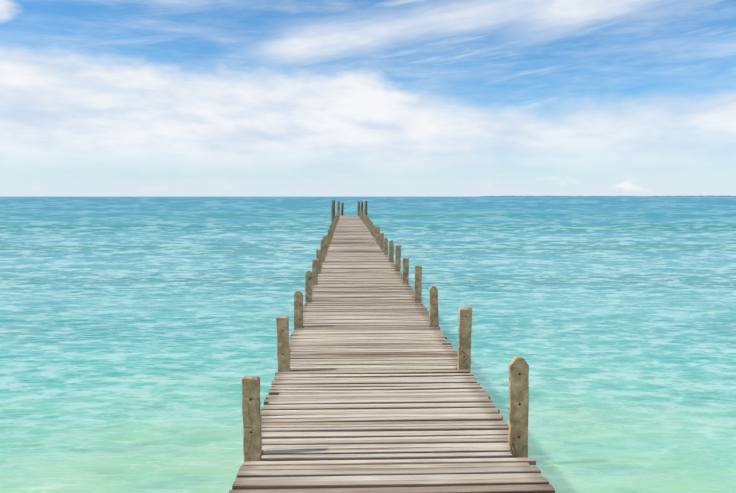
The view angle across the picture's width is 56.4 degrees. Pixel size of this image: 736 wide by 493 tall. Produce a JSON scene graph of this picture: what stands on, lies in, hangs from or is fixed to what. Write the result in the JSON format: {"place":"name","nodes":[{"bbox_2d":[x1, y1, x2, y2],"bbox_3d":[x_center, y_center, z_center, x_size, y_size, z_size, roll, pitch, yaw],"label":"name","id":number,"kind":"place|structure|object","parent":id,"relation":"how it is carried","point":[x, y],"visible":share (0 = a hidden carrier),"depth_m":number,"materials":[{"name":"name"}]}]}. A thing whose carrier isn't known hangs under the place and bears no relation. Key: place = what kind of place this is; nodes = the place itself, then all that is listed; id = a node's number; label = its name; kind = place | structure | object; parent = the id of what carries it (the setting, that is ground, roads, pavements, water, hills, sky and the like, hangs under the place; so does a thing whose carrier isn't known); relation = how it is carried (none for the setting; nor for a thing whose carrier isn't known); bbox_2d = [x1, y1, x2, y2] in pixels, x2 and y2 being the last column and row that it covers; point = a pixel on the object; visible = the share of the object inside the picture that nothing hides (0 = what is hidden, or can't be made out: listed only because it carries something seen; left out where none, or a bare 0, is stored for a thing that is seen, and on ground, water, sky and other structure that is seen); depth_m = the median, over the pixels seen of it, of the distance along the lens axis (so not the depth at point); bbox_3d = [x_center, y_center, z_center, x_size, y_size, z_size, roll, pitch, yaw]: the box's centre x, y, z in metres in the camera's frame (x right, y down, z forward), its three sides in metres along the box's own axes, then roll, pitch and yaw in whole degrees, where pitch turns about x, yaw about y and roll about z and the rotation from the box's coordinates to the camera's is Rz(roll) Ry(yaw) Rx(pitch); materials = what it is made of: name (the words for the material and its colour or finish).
{"place":"outdoors","nodes":[
{"label":"outdoors","id":0,"kind":"place"},
{"bbox_2d":[0,196,735,492],"bbox_3d":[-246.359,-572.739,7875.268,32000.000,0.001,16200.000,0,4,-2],"label":"sea water","id":1,"kind":"structure","parent":0,"point":[138,338],"depth_m":15.36,"materials":[{"name":"teal liquid"}]},
{"bbox_2d":[331,200,366,224],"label":"wooden posts","id":2,"kind":"object","parent":1,"relation":"on","point":[359,205],"visible":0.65,"depth_m":63.37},
{"bbox_2d":[241,210,528,460],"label":"wooden posts","id":3,"kind":"object","parent":1,"relation":"in","point":[518,415],"visible":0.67,"depth_m":6.92,"materials":[{"name":"weathered wood"}]},
{"bbox_2d":[249,217,520,441],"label":"bolts","id":4,"kind":"object","parent":3,"relation":"attached to","point":[250,399],"visible":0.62,"depth_m":6.92,"materials":[{"name":"black"}]},
{"bbox_3d":[-0.694,-0.310,31.001,1.900,0.280,64.480,0,4,-2],"label":"pier frame","id":5,"kind":"object","parent":3,"relation":"on","visible":0},
{"bbox_2d":[229,216,554,492],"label":"pier deck planks","id":6,"kind":"object","parent":5,"relation":"on","point":[374,390],"visible":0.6,"depth_m":5.76,"materials":[{"name":"grey wood"}]},
{"bbox_2d":[473,196,735,196],"bbox_3d":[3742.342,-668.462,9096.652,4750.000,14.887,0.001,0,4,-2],"label":"island land","id":7,"kind":"structure","parent":1,"relation":"in","point":[604,196],"depth_m":9077.95,"materials":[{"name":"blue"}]},
{"bbox_2d":[0,0,735,195],"label":"sky","id":8,"kind":"structure","parent":0,"point":[98,97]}
]}

